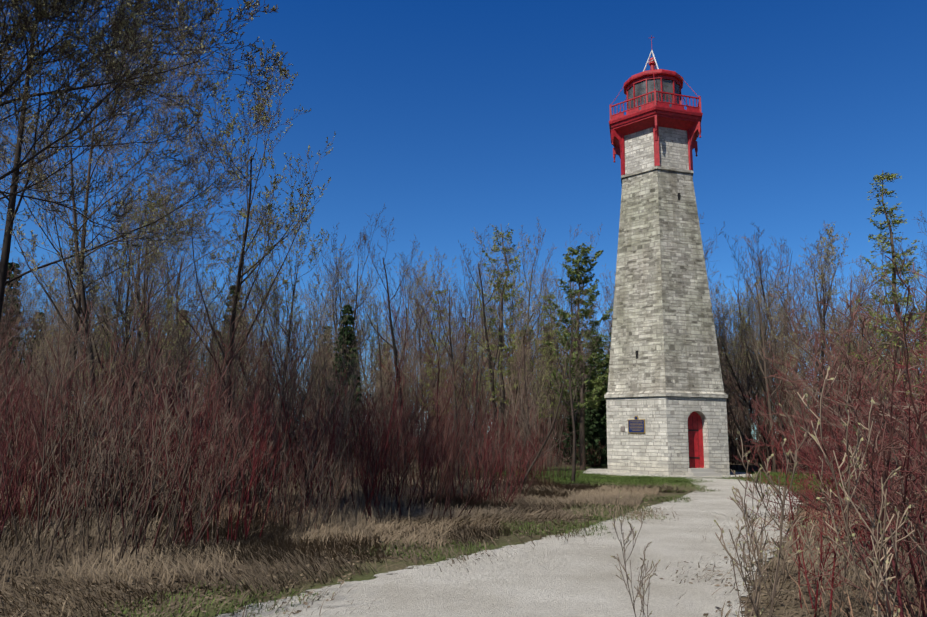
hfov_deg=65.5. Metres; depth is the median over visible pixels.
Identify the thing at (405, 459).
dogwood shrub
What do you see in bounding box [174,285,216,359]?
bare tree
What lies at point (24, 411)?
dogwood shrub
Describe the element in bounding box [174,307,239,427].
sapling tree
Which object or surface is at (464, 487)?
dry grass patch
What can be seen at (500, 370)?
larch tree
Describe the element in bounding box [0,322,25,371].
sapling tree
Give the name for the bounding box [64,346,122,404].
sapling tree
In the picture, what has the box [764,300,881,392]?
sapling tree
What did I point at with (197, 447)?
dogwood shrub
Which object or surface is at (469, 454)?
dogwood shrub
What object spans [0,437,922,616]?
ground
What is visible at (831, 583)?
shrub
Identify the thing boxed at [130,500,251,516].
dry grass patch
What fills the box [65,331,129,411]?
sapling tree
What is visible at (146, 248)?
budding tree
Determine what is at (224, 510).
dry grass patch
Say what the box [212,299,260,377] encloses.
sapling tree
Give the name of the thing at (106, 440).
dogwood shrub
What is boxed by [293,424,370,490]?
dogwood shrub
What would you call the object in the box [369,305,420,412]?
sapling tree
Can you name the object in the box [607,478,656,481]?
green grass patch
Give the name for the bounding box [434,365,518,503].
dogwood shrub
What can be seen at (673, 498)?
dry grass patch
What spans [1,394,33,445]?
dogwood shrub
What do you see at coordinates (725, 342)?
sapling tree
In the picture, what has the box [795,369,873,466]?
shrub
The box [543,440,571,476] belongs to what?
dogwood shrub
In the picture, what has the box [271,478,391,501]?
dry grass patch
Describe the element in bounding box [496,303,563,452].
sapling tree
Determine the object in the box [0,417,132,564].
dogwood shrub
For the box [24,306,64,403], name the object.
sapling tree
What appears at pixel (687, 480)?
green grass patch
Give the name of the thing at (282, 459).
wild shrub
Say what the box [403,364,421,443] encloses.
sapling tree
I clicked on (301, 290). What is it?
sapling tree
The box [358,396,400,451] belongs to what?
wild shrub
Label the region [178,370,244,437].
sapling tree
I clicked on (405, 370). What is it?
sapling tree
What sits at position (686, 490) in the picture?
green verge patch
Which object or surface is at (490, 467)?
dogwood shrub
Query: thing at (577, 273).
larch tree
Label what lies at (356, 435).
dogwood shrub
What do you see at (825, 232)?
bare tree
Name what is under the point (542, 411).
sapling tree
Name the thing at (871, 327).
sapling tree
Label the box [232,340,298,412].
sapling tree
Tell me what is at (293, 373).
dogwood shrub
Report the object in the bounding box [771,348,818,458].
sapling tree
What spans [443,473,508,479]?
dry grass patch
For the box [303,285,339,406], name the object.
sapling tree
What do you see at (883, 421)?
shrub
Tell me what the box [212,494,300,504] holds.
dry grass patch
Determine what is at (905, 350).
sapling tree
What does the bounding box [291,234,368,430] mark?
bare tree
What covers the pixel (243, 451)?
dogwood shrub
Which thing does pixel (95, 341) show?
sapling tree
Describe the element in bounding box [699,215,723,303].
bare tree
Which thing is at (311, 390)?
sapling tree
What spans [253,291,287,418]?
sapling tree
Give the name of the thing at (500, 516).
dry grass patch
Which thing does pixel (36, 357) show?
sapling tree
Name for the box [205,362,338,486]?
dogwood shrub
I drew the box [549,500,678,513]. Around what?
dry grass patch
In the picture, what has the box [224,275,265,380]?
bare tree
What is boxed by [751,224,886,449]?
budding tree
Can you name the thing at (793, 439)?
shrub
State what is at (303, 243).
budding tree
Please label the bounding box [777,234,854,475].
bare tree
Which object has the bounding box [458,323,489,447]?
sapling tree
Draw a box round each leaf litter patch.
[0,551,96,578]
[0,579,175,616]
[4,548,303,596]
[92,581,348,616]
[149,558,370,593]
[234,540,396,563]
[346,537,498,561]
[400,527,515,541]
[473,510,582,521]
[483,519,633,537]
[558,508,675,523]
[559,503,659,514]
[644,496,696,503]
[655,560,866,602]
[703,592,898,616]
[715,541,871,570]
[748,567,921,611]
[759,523,848,539]
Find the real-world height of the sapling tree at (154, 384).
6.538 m
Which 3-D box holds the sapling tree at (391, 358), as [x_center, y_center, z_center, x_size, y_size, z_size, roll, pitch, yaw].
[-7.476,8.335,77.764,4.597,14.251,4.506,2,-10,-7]
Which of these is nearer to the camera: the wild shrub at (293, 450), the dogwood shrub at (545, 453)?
the wild shrub at (293, 450)
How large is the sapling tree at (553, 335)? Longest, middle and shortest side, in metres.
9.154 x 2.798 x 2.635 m
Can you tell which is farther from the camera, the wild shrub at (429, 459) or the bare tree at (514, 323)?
the bare tree at (514, 323)
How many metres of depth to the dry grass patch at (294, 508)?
15.29 m
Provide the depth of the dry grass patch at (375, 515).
13.78 m
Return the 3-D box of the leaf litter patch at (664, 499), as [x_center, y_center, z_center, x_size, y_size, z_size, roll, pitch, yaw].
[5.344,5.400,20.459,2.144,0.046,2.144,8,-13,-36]
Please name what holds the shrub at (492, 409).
on the ground
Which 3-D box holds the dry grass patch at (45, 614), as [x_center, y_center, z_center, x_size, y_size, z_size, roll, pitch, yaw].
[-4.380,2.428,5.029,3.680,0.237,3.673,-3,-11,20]
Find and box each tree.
[0,0,288,271]
[0,0,293,338]
[0,16,301,460]
[0,87,190,490]
[0,236,65,359]
[0,259,26,435]
[0,271,40,406]
[0,299,29,404]
[0,306,26,383]
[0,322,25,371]
[1,319,75,442]
[1,343,60,406]
[3,281,127,497]
[3,293,135,446]
[6,276,44,369]
[7,280,105,403]
[10,299,97,426]
[12,282,110,456]
[14,285,46,364]
[16,232,132,385]
[17,290,65,400]
[20,312,44,447]
[23,196,114,334]
[23,341,74,415]
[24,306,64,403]
[26,310,113,416]
[31,261,99,398]
[34,247,116,453]
[34,252,124,379]
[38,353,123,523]
[39,285,148,406]
[43,305,106,395]
[47,289,103,388]
[49,155,181,407]
[49,269,102,373]
[53,344,76,424]
[54,265,106,402]
[59,247,128,390]
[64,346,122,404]
[65,308,136,397]
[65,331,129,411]
[73,328,117,412]
[78,170,199,478]
[88,273,126,365]
[91,242,221,487]
[94,224,150,402]
[95,193,175,391]
[95,320,140,473]
[98,170,210,447]
[98,299,229,405]
[104,300,162,424]
[105,251,154,372]
[105,294,227,489]
[106,291,150,392]
[108,306,160,422]
[117,297,171,370]
[118,274,192,411]
[118,299,170,410]
[122,278,155,402]
[126,232,208,358]
[128,294,161,399]
[129,316,192,395]
[135,345,169,405]
[138,202,214,375]
[141,282,229,388]
[149,277,204,383]
[149,303,211,407]
[152,311,200,406]
[154,198,222,414]
[157,334,199,477]
[158,245,319,521]
[159,302,228,404]
[163,39,335,484]
[164,309,190,445]
[171,273,256,412]
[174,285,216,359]
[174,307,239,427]
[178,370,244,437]
[184,296,247,414]
[190,295,351,411]
[190,297,260,435]
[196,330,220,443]
[197,301,322,462]
[202,285,245,422]
[212,239,281,399]
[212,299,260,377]
[216,342,271,426]
[218,294,276,343]
[218,357,264,424]
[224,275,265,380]
[227,257,295,392]
[230,269,274,376]
[232,316,265,396]
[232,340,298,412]
[237,321,317,411]
[240,365,306,487]
[243,198,343,475]
[245,311,306,408]
[251,279,353,497]
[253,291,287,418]
[254,286,338,427]
[257,351,277,402]
[265,318,356,460]
[267,302,308,395]
[267,317,389,385]
[268,310,373,471]
[270,346,336,436]
[277,264,344,421]
[287,343,338,414]
[289,296,371,421]
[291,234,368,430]
[292,331,349,473]
[301,286,361,403]
[302,328,410,463]
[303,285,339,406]
[305,314,332,412]
[309,326,332,429]
[310,258,371,353]
[312,330,364,490]
[314,250,394,383]
[317,203,396,373]
[317,273,366,357]
[318,303,364,459]
[332,309,368,389]
[337,336,366,447]
[339,352,396,441]
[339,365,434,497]
[347,265,412,441]
[347,301,414,448]
[350,331,443,426]
[350,360,384,429]
[354,333,430,473]
[357,334,389,396]
[358,218,431,470]
[359,250,455,447]
[359,348,415,449]
[362,342,393,418]
[364,355,390,422]
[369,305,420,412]
[370,287,403,423]
[372,306,459,440]
[372,320,409,444]
[374,296,448,455]
[376,326,449,426]
[376,365,389,429]
[377,340,479,454]
[378,266,429,395]
[381,322,425,405]
[390,265,459,397]
[392,342,432,415]
[393,312,423,418]
[393,328,428,414]
[398,292,485,434]
[400,267,468,448]
[400,287,446,439]
[403,281,457,409]
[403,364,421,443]
[405,258,493,473]
[405,340,535,472]
[409,291,471,461]
[410,317,459,425]
[413,246,493,480]
[414,347,461,434]
[416,305,459,440]
[420,352,459,425]
[429,347,464,455]
[432,245,506,396]
[432,270,488,435]
[433,362,455,497]
[433,370,478,460]
[435,340,488,461]
[436,297,487,418]
[439,303,490,455]
[441,258,523,463]
[441,314,528,427]
[441,317,498,417]
[442,375,487,431]
[445,329,496,481]
[446,281,484,447]
[454,226,534,465]
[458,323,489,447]
[461,340,511,440]
[463,227,536,471]
[463,301,508,444]
[466,354,493,427]
[470,223,551,443]
[472,342,537,458]
[475,217,562,444]
[480,286,568,469]
[480,325,521,427]
[484,280,538,454]
[486,292,539,415]
[487,292,553,476]
[491,308,566,452]
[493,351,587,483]
[494,322,537,426]
[495,263,583,446]
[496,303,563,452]
[498,306,545,478]
[501,329,534,470]
[508,297,589,455]
[515,329,547,436]
[519,274,585,417]
[520,257,572,433]
[521,364,575,444]
[524,387,568,454]
[525,281,602,481]
[526,292,568,465]
[527,343,564,473]
[528,339,567,422]
[529,224,606,376]
[530,291,568,359]
[530,318,568,466]
[537,326,566,452]
[541,333,587,462]
[546,243,613,469]
[546,304,570,444]
[546,331,605,449]
[552,360,597,464]
[553,318,585,463]
[561,367,586,463]
[566,284,604,363]
[576,334,607,465]
[576,364,607,466]
[588,272,613,367]
[591,282,613,344]
[600,274,615,348]
[600,354,609,462]
[602,264,614,350]
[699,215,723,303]
[704,242,724,318]
[710,294,757,460]
[711,245,769,458]
[711,287,734,349]
[713,302,817,450]
[713,318,739,386]
[714,298,775,469]
[714,302,745,434]
[715,299,834,465]
[715,330,731,387]
[716,310,736,355]
[718,278,776,450]
[718,333,753,463]
[719,336,745,454]
[720,286,784,390]
[720,354,754,469]
[720,357,782,464]
[720,362,779,469]
[721,305,769,466]
[721,341,764,462]
[723,231,806,472]
[724,249,791,406]
[724,346,765,440]
[724,361,760,461]
[728,364,788,460]
[728,367,798,464]
[731,272,809,461]
[731,286,811,457]
[732,250,791,457]
[733,307,884,460]
[734,313,786,457]
[734,333,774,454]
[735,223,809,452]
[740,307,806,401]
[742,323,784,451]
[746,374,771,465]
[748,348,791,457]
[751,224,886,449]
[753,235,827,417]
[753,306,802,469]
[755,264,820,461]
[757,317,806,460]
[761,293,809,457]
[762,327,856,469]
[762,350,816,434]
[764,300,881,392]
[767,314,798,464]
[770,368,812,456]
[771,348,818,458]
[773,344,818,443]
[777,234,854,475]
[777,335,830,472]
[780,325,804,470]
[782,308,812,465]
[787,313,843,473]
[788,313,819,404]
[790,222,876,419]
[790,337,847,431]
[795,324,871,420]
[799,249,860,346]
[805,302,839,354]
[808,264,885,471]
[812,297,856,399]
[817,294,923,399]
[818,277,876,338]
[818,307,874,393]
[822,285,910,400]
[825,312,913,437]
[827,344,852,412]
[832,170,926,478]
[832,260,913,362]
[834,255,908,350]
[835,329,897,419]
[839,287,916,433]
[843,308,924,425]
[848,290,903,392]
[853,211,926,410]
[859,284,926,413]
[871,316,911,399]
[874,333,924,415]
[875,261,924,338]
[883,323,926,401]
[885,261,926,300]
[888,240,926,394]
[890,253,926,342]
[902,279,926,371]
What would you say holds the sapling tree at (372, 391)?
on the ground
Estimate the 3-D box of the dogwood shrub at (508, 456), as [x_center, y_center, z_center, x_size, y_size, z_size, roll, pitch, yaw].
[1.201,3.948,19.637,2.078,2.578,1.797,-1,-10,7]
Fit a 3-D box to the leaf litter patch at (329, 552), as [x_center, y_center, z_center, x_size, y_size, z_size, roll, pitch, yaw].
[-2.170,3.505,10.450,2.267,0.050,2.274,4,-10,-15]
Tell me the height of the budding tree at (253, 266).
12.910 m
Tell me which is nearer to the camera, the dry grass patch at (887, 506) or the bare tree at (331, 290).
the dry grass patch at (887, 506)
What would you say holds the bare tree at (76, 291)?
on the ground
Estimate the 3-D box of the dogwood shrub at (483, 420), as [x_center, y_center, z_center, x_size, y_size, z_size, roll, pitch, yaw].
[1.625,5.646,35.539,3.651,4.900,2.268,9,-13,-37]
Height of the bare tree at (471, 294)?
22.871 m
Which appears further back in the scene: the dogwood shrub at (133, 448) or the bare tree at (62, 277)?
the bare tree at (62, 277)
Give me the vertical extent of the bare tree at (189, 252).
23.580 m
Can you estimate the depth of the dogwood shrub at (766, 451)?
44.78 m
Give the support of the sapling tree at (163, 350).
on the ground
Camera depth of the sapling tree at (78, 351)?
43.33 m
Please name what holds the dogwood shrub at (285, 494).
on the ground
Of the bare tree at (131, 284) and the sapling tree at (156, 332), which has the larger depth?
the bare tree at (131, 284)
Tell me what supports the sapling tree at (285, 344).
on the ground
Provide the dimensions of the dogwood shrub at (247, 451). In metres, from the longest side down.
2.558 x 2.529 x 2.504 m
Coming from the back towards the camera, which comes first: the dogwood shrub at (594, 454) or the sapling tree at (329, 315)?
the sapling tree at (329, 315)
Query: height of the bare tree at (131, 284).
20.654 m
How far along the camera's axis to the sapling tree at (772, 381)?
42.52 m
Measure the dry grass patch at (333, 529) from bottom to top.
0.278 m
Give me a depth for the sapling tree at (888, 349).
38.77 m
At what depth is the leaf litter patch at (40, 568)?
8.82 m
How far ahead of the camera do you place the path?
8.64 m
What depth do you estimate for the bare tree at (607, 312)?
80.27 m
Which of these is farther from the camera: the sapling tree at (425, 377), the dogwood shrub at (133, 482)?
the sapling tree at (425, 377)
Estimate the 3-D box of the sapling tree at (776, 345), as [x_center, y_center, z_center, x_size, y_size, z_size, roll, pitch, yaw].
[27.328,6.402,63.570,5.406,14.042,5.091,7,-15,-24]
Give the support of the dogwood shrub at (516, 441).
on the ground
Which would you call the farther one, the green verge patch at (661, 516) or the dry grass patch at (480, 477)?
the dry grass patch at (480, 477)
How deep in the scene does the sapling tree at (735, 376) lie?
44.87 m
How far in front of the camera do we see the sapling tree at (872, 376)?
26.44 m
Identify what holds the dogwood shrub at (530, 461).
on the ground
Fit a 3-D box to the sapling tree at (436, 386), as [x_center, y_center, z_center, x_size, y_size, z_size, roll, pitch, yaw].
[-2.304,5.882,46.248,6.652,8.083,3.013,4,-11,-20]
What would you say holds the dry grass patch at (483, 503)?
on the ground
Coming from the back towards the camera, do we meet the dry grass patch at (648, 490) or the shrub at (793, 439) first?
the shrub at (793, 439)
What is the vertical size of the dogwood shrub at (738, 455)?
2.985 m
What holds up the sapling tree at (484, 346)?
on the ground
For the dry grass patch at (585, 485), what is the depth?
24.16 m
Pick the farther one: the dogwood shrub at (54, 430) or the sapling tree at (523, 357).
the sapling tree at (523, 357)
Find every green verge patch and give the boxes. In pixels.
[103,580,333,616]
[353,537,492,560]
[499,519,612,536]
[564,501,652,513]
[569,509,670,521]
[614,493,693,502]
[648,485,718,492]
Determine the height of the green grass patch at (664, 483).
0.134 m
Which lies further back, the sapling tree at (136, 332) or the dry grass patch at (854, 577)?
the sapling tree at (136, 332)
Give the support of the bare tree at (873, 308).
on the ground
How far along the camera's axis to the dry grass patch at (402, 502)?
15.93 m
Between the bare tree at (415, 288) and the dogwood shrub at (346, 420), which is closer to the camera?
the dogwood shrub at (346, 420)
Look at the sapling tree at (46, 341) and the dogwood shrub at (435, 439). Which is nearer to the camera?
the dogwood shrub at (435, 439)
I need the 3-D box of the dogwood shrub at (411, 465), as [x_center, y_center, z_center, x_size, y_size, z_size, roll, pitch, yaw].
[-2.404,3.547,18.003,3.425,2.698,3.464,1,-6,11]
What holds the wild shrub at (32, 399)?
on the ground
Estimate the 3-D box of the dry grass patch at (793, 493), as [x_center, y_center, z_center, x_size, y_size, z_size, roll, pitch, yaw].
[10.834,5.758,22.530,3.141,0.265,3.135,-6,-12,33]
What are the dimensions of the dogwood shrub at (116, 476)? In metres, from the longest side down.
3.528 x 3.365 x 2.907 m
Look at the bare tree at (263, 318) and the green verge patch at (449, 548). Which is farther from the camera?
the bare tree at (263, 318)
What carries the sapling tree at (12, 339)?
on the ground
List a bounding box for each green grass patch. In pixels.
[542,477,589,481]
[543,479,592,484]
[544,477,602,482]
[553,479,616,483]
[554,472,606,475]
[554,472,606,475]
[576,477,622,482]
[579,475,622,478]
[579,475,623,479]
[581,481,643,486]
[589,478,639,482]
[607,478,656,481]
[612,476,672,480]
[620,480,680,484]
[622,478,679,482]
[632,481,696,485]
[637,481,701,487]
[638,483,702,488]
[640,476,692,479]
[653,478,708,483]
[657,477,712,481]
[757,481,801,485]
[770,487,821,491]
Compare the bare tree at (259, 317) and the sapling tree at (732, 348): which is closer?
the sapling tree at (732, 348)
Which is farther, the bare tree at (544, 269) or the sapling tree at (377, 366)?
the sapling tree at (377, 366)
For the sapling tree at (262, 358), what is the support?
on the ground
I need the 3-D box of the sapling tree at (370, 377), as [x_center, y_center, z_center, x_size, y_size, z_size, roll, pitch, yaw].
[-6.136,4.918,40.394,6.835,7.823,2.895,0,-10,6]
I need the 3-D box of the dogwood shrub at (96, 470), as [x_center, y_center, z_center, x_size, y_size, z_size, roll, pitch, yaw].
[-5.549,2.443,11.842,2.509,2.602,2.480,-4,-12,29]
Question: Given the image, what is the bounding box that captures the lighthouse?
[584,35,751,477]
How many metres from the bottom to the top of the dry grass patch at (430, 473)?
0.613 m
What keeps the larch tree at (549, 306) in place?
on the ground
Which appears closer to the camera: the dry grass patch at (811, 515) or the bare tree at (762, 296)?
the dry grass patch at (811, 515)
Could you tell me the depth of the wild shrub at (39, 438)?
14.69 m
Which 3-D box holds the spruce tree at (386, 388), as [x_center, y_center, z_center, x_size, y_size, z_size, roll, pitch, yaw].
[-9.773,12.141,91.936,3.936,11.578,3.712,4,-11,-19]
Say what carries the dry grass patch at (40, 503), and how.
on the ground
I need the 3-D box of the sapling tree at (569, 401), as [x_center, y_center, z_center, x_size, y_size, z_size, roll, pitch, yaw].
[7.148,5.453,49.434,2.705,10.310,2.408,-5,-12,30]
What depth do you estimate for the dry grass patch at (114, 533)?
10.97 m
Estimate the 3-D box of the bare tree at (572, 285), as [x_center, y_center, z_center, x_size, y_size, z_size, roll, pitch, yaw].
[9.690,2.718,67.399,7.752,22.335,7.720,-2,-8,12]
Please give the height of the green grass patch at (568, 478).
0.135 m
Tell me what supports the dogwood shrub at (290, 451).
on the ground
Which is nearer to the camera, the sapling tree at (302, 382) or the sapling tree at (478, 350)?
the sapling tree at (302, 382)
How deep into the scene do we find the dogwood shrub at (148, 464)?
10.69 m
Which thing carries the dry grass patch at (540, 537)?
on the ground
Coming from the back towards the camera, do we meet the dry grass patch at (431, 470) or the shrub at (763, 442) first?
the shrub at (763, 442)
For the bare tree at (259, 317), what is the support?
on the ground
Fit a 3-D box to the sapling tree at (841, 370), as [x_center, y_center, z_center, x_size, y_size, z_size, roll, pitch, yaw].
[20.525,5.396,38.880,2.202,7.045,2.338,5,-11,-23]
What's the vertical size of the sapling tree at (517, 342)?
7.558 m
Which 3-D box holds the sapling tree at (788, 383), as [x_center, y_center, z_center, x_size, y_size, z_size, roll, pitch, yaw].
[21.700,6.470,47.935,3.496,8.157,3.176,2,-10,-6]
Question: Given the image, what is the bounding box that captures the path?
[217,478,802,616]
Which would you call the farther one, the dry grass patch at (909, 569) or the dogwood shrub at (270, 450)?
the dogwood shrub at (270, 450)
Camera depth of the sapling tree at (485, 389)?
50.64 m
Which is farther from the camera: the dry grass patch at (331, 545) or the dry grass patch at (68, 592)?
the dry grass patch at (331, 545)
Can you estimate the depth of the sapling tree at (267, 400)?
21.16 m
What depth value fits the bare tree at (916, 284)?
71.21 m
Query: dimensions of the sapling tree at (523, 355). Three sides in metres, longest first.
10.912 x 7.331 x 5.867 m
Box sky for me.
[0,0,926,441]
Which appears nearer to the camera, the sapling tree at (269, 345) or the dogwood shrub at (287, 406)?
the dogwood shrub at (287, 406)
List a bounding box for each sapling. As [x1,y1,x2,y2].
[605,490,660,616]
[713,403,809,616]
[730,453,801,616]
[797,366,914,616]
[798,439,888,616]
[902,433,926,575]
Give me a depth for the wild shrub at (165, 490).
11.61 m
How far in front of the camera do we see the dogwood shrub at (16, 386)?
25.98 m
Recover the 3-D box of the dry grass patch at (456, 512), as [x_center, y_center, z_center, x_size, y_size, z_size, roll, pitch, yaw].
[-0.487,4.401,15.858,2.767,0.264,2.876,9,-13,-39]
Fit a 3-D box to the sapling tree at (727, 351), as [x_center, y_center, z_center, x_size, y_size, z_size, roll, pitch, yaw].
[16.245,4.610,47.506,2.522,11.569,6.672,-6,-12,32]
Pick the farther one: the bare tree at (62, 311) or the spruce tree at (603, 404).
the spruce tree at (603, 404)
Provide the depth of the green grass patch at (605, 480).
29.31 m
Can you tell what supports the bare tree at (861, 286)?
on the ground
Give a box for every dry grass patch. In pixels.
[0,482,58,504]
[0,489,85,516]
[0,501,212,554]
[0,503,115,536]
[0,511,132,560]
[0,529,114,588]
[0,568,190,616]
[1,597,73,616]
[2,497,107,510]
[22,506,147,526]
[23,540,251,586]
[32,505,252,540]
[60,491,181,511]
[61,559,381,616]
[109,496,210,507]
[110,508,244,529]
[128,478,240,499]
[128,544,377,598]
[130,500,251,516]
[139,530,297,569]
[147,513,298,540]
[163,489,373,531]
[193,481,300,497]
[209,493,390,517]
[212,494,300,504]
[218,527,392,564]
[224,489,357,511]
[266,474,336,489]
[266,497,409,530]
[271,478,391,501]
[283,471,358,484]
[292,517,463,548]
[297,482,396,493]
[311,521,534,572]
[312,477,448,504]
[313,487,441,518]
[323,480,407,487]
[336,485,485,509]
[366,473,459,484]
[373,518,515,545]
[375,511,521,532]
[377,475,440,486]
[381,502,523,522]
[384,483,434,492]
[387,478,534,499]
[397,464,461,474]
[401,464,454,477]
[405,491,539,512]
[418,476,516,491]
[426,487,526,503]
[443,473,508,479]
[465,505,601,522]
[473,493,590,507]
[480,515,620,544]
[489,485,587,498]
[490,495,585,511]
[491,483,562,494]
[495,475,570,488]
[533,484,612,492]
[540,481,604,489]
[542,503,676,521]
[548,486,655,499]
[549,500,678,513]
[563,490,643,506]
[595,483,660,494]
[599,482,684,492]
[616,494,692,503]
[633,549,867,604]
[645,482,718,492]
[676,568,921,616]
[703,528,893,571]
[715,516,903,540]
[734,541,925,603]
[736,510,895,524]
[744,600,906,616]
[759,488,835,497]
[764,501,895,517]
[768,486,880,502]
[769,504,925,531]
[789,567,926,616]
[795,517,924,556]
[809,538,926,564]
[826,492,926,513]
[871,558,926,594]
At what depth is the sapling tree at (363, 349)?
79.12 m
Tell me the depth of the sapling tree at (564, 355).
68.14 m
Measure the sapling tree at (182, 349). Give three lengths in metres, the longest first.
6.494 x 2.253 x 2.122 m
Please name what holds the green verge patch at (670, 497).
on the ground
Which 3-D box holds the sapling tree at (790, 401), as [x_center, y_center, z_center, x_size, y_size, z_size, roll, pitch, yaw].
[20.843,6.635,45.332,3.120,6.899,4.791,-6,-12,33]
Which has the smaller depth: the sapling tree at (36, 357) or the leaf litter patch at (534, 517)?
the leaf litter patch at (534, 517)
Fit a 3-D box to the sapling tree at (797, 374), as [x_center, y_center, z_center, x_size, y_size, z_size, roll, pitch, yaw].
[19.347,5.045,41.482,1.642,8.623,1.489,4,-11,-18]
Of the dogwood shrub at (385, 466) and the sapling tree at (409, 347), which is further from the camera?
the sapling tree at (409, 347)
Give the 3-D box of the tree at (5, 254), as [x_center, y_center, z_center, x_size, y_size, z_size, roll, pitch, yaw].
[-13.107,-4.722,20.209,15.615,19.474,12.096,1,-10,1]
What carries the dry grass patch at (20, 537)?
on the ground
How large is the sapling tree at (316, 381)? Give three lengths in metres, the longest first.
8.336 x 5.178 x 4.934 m
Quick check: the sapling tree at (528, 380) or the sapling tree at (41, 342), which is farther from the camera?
the sapling tree at (528, 380)
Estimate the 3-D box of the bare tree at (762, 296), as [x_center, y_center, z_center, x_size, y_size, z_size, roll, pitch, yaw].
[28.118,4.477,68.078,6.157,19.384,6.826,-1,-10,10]
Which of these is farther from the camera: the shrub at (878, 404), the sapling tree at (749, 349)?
the sapling tree at (749, 349)
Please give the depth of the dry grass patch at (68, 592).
7.16 m
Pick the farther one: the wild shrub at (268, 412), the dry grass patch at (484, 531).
the wild shrub at (268, 412)
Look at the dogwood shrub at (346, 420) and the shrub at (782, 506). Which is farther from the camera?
the dogwood shrub at (346, 420)
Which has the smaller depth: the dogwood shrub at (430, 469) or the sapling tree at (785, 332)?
the dogwood shrub at (430, 469)
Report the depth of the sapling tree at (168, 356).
45.34 m
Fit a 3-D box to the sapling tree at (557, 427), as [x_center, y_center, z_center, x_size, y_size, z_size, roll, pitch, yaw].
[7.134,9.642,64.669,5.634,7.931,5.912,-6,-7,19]
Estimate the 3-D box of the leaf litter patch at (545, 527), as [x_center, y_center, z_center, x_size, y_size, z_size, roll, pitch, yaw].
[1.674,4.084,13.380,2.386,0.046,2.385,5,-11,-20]
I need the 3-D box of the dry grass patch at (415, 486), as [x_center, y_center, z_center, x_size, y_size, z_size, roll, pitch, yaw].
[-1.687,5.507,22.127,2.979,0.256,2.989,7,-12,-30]
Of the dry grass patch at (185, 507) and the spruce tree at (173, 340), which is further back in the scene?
the spruce tree at (173, 340)
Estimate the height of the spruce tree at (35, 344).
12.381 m
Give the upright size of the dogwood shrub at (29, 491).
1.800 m
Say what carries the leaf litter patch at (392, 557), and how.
on the ground
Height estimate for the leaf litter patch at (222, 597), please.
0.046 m
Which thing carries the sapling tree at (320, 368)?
on the ground
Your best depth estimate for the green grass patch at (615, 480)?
28.81 m
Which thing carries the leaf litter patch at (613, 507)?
on the ground
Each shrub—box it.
[0,301,149,536]
[0,304,211,572]
[0,312,93,501]
[0,340,44,452]
[0,342,58,538]
[0,346,119,516]
[0,348,71,505]
[0,351,71,486]
[0,351,75,487]
[0,356,100,529]
[0,361,72,473]
[0,363,193,517]
[0,369,41,501]
[0,372,102,504]
[0,373,31,488]
[0,380,16,435]
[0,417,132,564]
[0,426,90,543]
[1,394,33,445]
[2,329,127,527]
[5,347,193,525]
[24,388,81,479]
[26,366,170,514]
[35,311,187,521]
[50,314,245,513]
[63,355,226,486]
[64,383,251,523]
[65,354,227,496]
[65,404,171,491]
[67,388,219,543]
[73,431,242,564]
[79,365,182,521]
[94,269,263,552]
[100,389,199,507]
[106,353,270,538]
[117,345,232,421]
[121,320,320,510]
[122,353,301,528]
[122,390,250,503]
[143,361,291,544]
[150,292,388,528]
[162,366,265,501]
[164,375,223,479]
[170,388,289,510]
[174,402,222,477]
[191,424,229,499]
[193,415,266,492]
[194,400,270,496]
[195,394,287,503]
[196,402,279,485]
[199,372,275,471]
[200,380,310,499]
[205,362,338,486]
[212,351,351,519]
[213,397,284,475]
[219,382,346,509]
[220,271,412,519]
[225,394,361,530]
[226,422,338,533]
[227,404,319,507]
[242,387,301,459]
[244,398,342,482]
[244,443,355,529]
[248,405,322,475]
[257,422,320,490]
[263,424,306,487]
[276,380,357,498]
[277,403,349,465]
[280,416,343,496]
[285,333,435,508]
[291,422,364,505]
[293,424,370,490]
[296,396,422,501]
[303,398,352,471]
[320,392,389,481]
[320,414,361,483]
[325,396,413,478]
[331,375,456,497]
[333,367,454,513]
[334,404,399,498]
[341,388,513,521]
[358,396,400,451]
[359,369,519,508]
[365,447,398,485]
[372,417,425,469]
[383,379,441,487]
[391,425,440,469]
[394,367,502,491]
[402,362,498,476]
[404,429,451,492]
[406,400,524,491]
[407,407,452,463]
[407,411,465,465]
[414,431,453,499]
[421,405,464,467]
[431,407,520,489]
[433,418,494,472]
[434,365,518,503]
[435,421,500,480]
[447,398,498,469]
[453,409,510,472]
[462,383,521,470]
[462,429,548,489]
[464,416,532,507]
[465,434,503,486]
[466,409,545,496]
[469,362,545,446]
[469,366,544,457]
[471,396,547,479]
[472,411,532,478]
[485,397,545,480]
[506,438,548,478]
[511,412,561,483]
[515,430,557,475]
[516,437,546,477]
[517,429,556,471]
[520,397,569,459]
[520,430,560,465]
[522,406,558,469]
[538,434,588,477]
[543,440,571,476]
[586,439,605,466]
[720,358,757,445]
[725,332,806,464]
[728,410,891,616]
[728,418,760,465]
[728,421,744,468]
[728,425,752,469]
[728,439,769,470]
[729,448,753,469]
[734,420,773,461]
[738,382,809,473]
[743,329,926,580]
[751,419,810,473]
[752,438,781,467]
[753,255,926,609]
[755,418,783,462]
[756,415,817,469]
[774,410,833,471]
[775,331,926,556]
[779,429,817,473]
[783,255,926,616]
[783,369,894,488]
[784,410,896,487]
[785,407,835,481]
[789,414,841,480]
[792,346,922,522]
[793,345,926,616]
[793,396,896,490]
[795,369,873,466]
[796,266,926,582]
[810,360,926,536]
[825,357,926,491]
[827,303,926,471]
[891,330,926,461]
[896,367,926,427]
[902,352,924,442]
[910,338,926,395]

